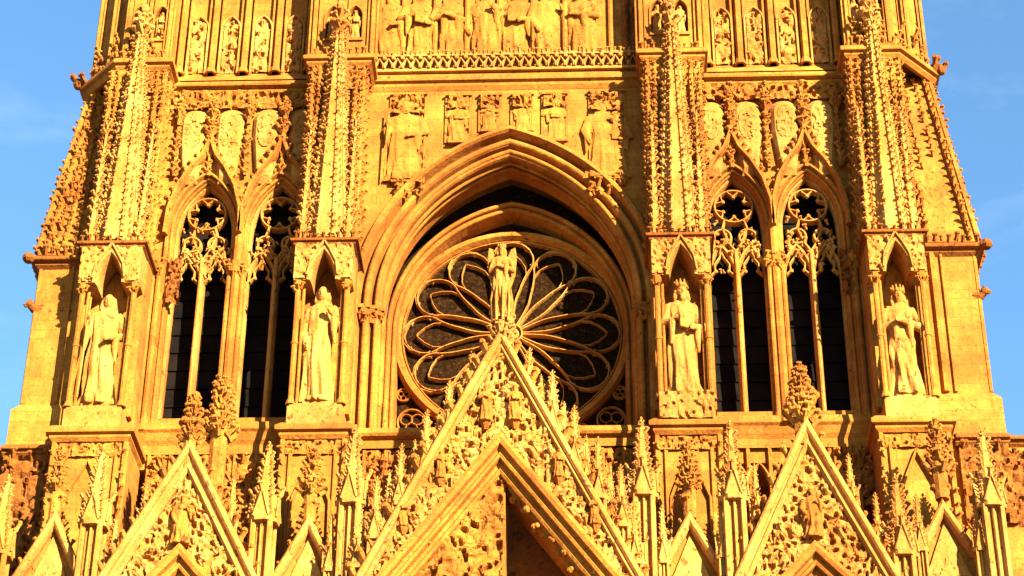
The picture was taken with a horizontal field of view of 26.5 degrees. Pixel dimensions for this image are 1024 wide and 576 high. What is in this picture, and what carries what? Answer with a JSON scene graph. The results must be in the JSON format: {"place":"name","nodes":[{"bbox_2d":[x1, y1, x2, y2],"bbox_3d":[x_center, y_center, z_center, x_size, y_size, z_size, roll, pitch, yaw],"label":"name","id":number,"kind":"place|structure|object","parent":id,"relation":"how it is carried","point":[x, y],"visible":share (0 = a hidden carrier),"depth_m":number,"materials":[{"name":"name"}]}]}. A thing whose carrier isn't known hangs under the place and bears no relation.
{"place":"outdoors","nodes":[
{"label":"outdoors","id":0,"kind":"place"},
{"bbox_2d":[0,0,1023,575],"bbox_3d":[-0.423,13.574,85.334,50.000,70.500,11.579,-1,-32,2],"label":"cathedral","id":1,"kind":"structure","parent":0,"point":[788,202],"depth_m":93.95,"materials":[{"name":"stone"}]},
{"bbox_2d":[75,294,124,405],"bbox_3d":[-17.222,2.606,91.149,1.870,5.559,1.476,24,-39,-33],"label":"statue","id":2,"kind":"object","parent":1,"relation":"on","point":[103,330],"visible":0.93,"depth_m":90.79,"materials":[{"name":"stone"}]},
{"bbox_2d":[154,12,167,37],"bbox_3d":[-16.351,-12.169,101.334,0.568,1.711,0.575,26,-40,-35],"label":"statue","id":3,"kind":"object","parent":1,"relation":"on","point":[160,21],"visible":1,"depth_m":101.24,"materials":[{"name":"stone"}]},
{"bbox_2d":[170,495,195,545],"bbox_3d":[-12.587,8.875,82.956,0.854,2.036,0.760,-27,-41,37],"label":"statue","id":4,"kind":"object","parent":1,"relation":"attached to","point":[183,511],"visible":1,"depth_m":82.78,"materials":[{"name":"stone"}]},
{"bbox_2d":[147,115,243,422],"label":"lancet window","id":5,"kind":"structure","parent":1,"relation":"in","point":[205,214],"depth_m":96.12,"materials":[{"name":"stone"}]},
{"bbox_2d":[235,112,302,417],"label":"lancet window","id":6,"kind":"structure","parent":1,"relation":"in","point":[263,371],"depth_m":95.96,"materials":[{"name":"stone"}]},
{"bbox_2d":[298,287,339,402],"bbox_3d":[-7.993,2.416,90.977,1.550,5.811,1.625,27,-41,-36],"label":"statue","id":7,"kind":"object","parent":1,"relation":"on","point":[321,323],"visible":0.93,"depth_m":90.60,"materials":[{"name":"stone"}]},
{"bbox_2d":[326,16,333,37],"bbox_3d":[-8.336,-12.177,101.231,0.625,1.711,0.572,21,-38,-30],"label":"statue","id":8,"kind":"object","parent":1,"relation":"on","point":[330,31],"visible":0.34,"depth_m":100.97,"materials":[{"name":"stone"}]},
{"bbox_2d":[349,10,362,36],"bbox_3d":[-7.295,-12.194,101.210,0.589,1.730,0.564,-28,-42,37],"label":"statue","id":9,"kind":"object","parent":1,"relation":"on","point":[356,19],"visible":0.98,"depth_m":101.08,"materials":[{"name":"stone"}]},
{"bbox_2d":[377,0,404,68],"bbox_3d":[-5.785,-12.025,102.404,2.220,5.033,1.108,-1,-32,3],"label":"statue","id":10,"kind":"object","parent":1,"relation":"on","point":[390,36],"visible":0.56,"depth_m":102.19,"materials":[{"name":"stone"}]},
{"bbox_2d":[397,502,410,526],"bbox_3d":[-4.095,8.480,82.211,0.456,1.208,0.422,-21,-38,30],"label":"statue","id":11,"kind":"object","parent":1,"relation":"on","point":[404,509],"visible":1,"depth_m":82.05,"materials":[{"name":"stone"}]},
{"bbox_2d":[382,101,429,182],"bbox_3d":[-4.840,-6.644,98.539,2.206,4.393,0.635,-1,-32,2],"label":"statue","id":12,"kind":"object","parent":1,"relation":"attached to","point":[406,131],"visible":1,"depth_m":98.37,"materials":[{"name":"stone"}]},
{"bbox_2d":[397,0,438,68],"bbox_3d":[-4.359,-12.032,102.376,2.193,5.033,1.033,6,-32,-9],"label":"statue","id":13,"kind":"object","parent":1,"relation":"attached to","point":[415,15],"visible":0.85,"depth_m":102.22,"materials":[{"name":"stone"}]},
{"bbox_2d":[433,451,446,478],"bbox_3d":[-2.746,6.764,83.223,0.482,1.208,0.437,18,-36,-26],"label":"statue","id":14,"kind":"object","parent":1,"relation":"on","point":[440,458],"visible":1,"depth_m":83.13,"materials":[{"name":"stone"}]},
{"bbox_2d":[428,0,472,67],"bbox_3d":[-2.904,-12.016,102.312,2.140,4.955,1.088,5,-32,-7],"label":"statue","id":15,"kind":"object","parent":1,"relation":"attached to","point":[449,15],"visible":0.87,"depth_m":102.24,"materials":[{"name":"stone"}]},
{"bbox_2d":[446,107,470,142],"bbox_3d":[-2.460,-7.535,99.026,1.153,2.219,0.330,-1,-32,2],"label":"statue","id":16,"kind":"object","parent":1,"relation":"on","point":[458,117],"visible":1,"depth_m":98.94,"materials":[{"name":"stone"}]},
{"bbox_2d":[463,0,504,66],"bbox_3d":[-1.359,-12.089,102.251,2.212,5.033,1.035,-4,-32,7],"label":"statue","id":17,"kind":"object","parent":1,"relation":"attached to","point":[486,16],"visible":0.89,"depth_m":102.16,"materials":[{"name":"stone"}]},
{"bbox_2d":[477,385,493,422],"bbox_3d":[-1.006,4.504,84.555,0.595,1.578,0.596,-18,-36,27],"label":"statue","id":18,"kind":"object","parent":1,"relation":"on","point":[485,396],"visible":1,"depth_m":84.42,"materials":[{"name":"stone"}]},
{"bbox_2d":[481,101,499,128],"bbox_3d":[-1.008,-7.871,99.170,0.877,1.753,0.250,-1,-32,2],"label":"statue","id":19,"kind":"object","parent":1,"relation":"on","point":[489,118],"visible":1,"depth_m":99.10,"materials":[{"name":"stone"}]},
{"bbox_2d":[488,242,516,314],"bbox_3d":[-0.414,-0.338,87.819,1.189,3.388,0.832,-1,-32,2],"label":"statue","id":20,"kind":"object","parent":1,"relation":"on","point":[501,267],"visible":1,"depth_m":87.91,"materials":[{"name":"stone"}]},
{"bbox_2d":[388,185,628,427],"bbox_3d":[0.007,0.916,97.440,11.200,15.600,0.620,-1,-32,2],"label":"rose window","id":21,"kind":"structure","parent":1,"relation":"in","point":[567,310],"depth_m":97.28,"materials":[{"name":"stone"}]},
{"bbox_2d":[506,384,523,421],"bbox_3d":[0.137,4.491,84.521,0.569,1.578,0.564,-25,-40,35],"label":"statue","id":22,"kind":"object","parent":1,"relation":"on","point":[515,397],"visible":1,"depth_m":84.38,"materials":[{"name":"stone"}]},
{"bbox_2d":[500,0,535,66],"bbox_3d":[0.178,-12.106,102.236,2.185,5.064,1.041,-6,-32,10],"label":"statue","id":23,"kind":"object","parent":1,"relation":"attached to","point":[515,25],"visible":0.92,"depth_m":102.01,"materials":[{"name":"stone"}]},
{"bbox_2d":[512,100,531,127],"bbox_3d":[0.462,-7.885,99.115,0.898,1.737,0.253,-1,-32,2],"label":"statue","id":24,"kind":"object","parent":1,"relation":"on","point":[522,117],"visible":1,"depth_m":99.04,"materials":[{"name":"stone"}]},
{"bbox_2d":[527,0,564,65],"bbox_3d":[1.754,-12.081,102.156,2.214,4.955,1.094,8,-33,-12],"label":"statue","id":25,"kind":"object","parent":1,"relation":"attached to","point":[544,29],"visible":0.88,"depth_m":102.03,"materials":[{"name":"stone"}]},
{"bbox_2d":[542,101,566,140],"bbox_3d":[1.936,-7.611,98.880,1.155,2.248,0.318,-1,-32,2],"label":"statue","id":26,"kind":"object","parent":1,"relation":"on","point":[554,116],"visible":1,"depth_m":98.80,"materials":[{"name":"stone"}]},
{"bbox_2d":[552,449,565,476],"bbox_3d":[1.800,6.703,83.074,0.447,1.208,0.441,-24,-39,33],"label":"statue","id":27,"kind":"object","parent":1,"relation":"on","point":[558,457],"visible":1,"depth_m":82.97,"materials":[{"name":"stone"}]},
{"bbox_2d":[558,0,599,65],"bbox_3d":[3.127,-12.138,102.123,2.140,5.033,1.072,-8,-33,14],"label":"statue","id":28,"kind":"object","parent":1,"relation":"on","point":[581,15],"visible":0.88,"depth_m":101.98,"materials":[{"name":"stone"}]},
{"bbox_2d":[589,500,600,524],"bbox_3d":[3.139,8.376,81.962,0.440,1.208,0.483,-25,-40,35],"label":"statue","id":29,"kind":"object","parent":1,"relation":"on","point":[594,512],"visible":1,"depth_m":81.81,"materials":[{"name":"stone"}]},
{"bbox_2d":[581,103,620,179],"bbox_3d":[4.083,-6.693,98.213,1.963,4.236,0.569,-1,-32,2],"label":"statue","id":30,"kind":"object","parent":1,"relation":"attached to","point":[599,124],"visible":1,"depth_m":98.08,"materials":[{"name":"stone"}]},
{"bbox_2d":[606,111,632,178],"bbox_3d":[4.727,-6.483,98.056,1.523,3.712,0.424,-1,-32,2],"label":"statue","id":31,"kind":"object","parent":1,"relation":"attached to","point":[622,136],"visible":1,"depth_m":97.98,"materials":[{"name":"stone"}]},
{"bbox_2d":[651,5,663,31],"bbox_3d":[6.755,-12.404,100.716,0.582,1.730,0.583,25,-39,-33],"label":"statue","id":32,"kind":"object","parent":1,"relation":"on","point":[656,16],"visible":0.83,"depth_m":100.63,"materials":[{"name":"stone"}]},
{"bbox_2d":[676,6,686,30],"bbox_3d":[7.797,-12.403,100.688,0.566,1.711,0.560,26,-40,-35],"label":"statue","id":33,"kind":"object","parent":1,"relation":"on","point":[683,13],"visible":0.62,"depth_m":100.58,"materials":[{"name":"stone"}]},
{"bbox_2d":[661,278,705,393],"bbox_3d":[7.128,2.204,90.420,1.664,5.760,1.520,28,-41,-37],"label":"statue","id":34,"kind":"object","parent":1,"relation":"on","point":[681,319],"visible":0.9,"depth_m":90.12,"materials":[{"name":"stone"}]},
{"bbox_2d":[706,102,776,411],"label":"lancet window","id":35,"kind":"structure","parent":1,"relation":"in","point":[744,374],"depth_m":95.26,"materials":[{"name":"stone"}]},
{"bbox_2d":[799,488,824,540],"bbox_3d":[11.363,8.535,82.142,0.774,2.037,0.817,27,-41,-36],"label":"statue","id":36,"kind":"object","parent":1,"relation":"attached to","point":[812,506],"visible":1,"depth_m":81.98,"materials":[{"name":"stone"}]},
{"bbox_2d":[770,100,863,413],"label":"lancet window","id":37,"kind":"structure","parent":1,"relation":"in","point":[808,206],"depth_m":95.26,"materials":[{"name":"stone"}]},
{"bbox_2d":[850,0,859,25],"bbox_3d":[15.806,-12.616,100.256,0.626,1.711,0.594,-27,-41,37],"label":"statue","id":38,"kind":"object","parent":1,"relation":"on","point":[854,6],"visible":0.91,"depth_m":100.18,"materials":[{"name":"stone"}]},
{"bbox_2d":[872,0,882,24],"bbox_3d":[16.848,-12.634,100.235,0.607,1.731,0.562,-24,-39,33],"label":"statue","id":39,"kind":"object","parent":1,"relation":"on","point":[879,7],"visible":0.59,"depth_m":100.13,"materials":[{"name":"stone"}]},
{"bbox_2d":[882,284,925,395],"bbox_3d":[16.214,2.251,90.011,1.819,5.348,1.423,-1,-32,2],"label":"statue","id":40,"kind":"object","parent":1,"relation":"on","point":[902,323],"visible":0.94,"depth_m":89.69,"materials":[{"name":"stone"}]},
{"bbox_2d":[0,0,1023,446],"label":"sky","id":41,"kind":"structure","parent":0,"point":[43,42],"materials":[{"name":"blue"}]}
]}

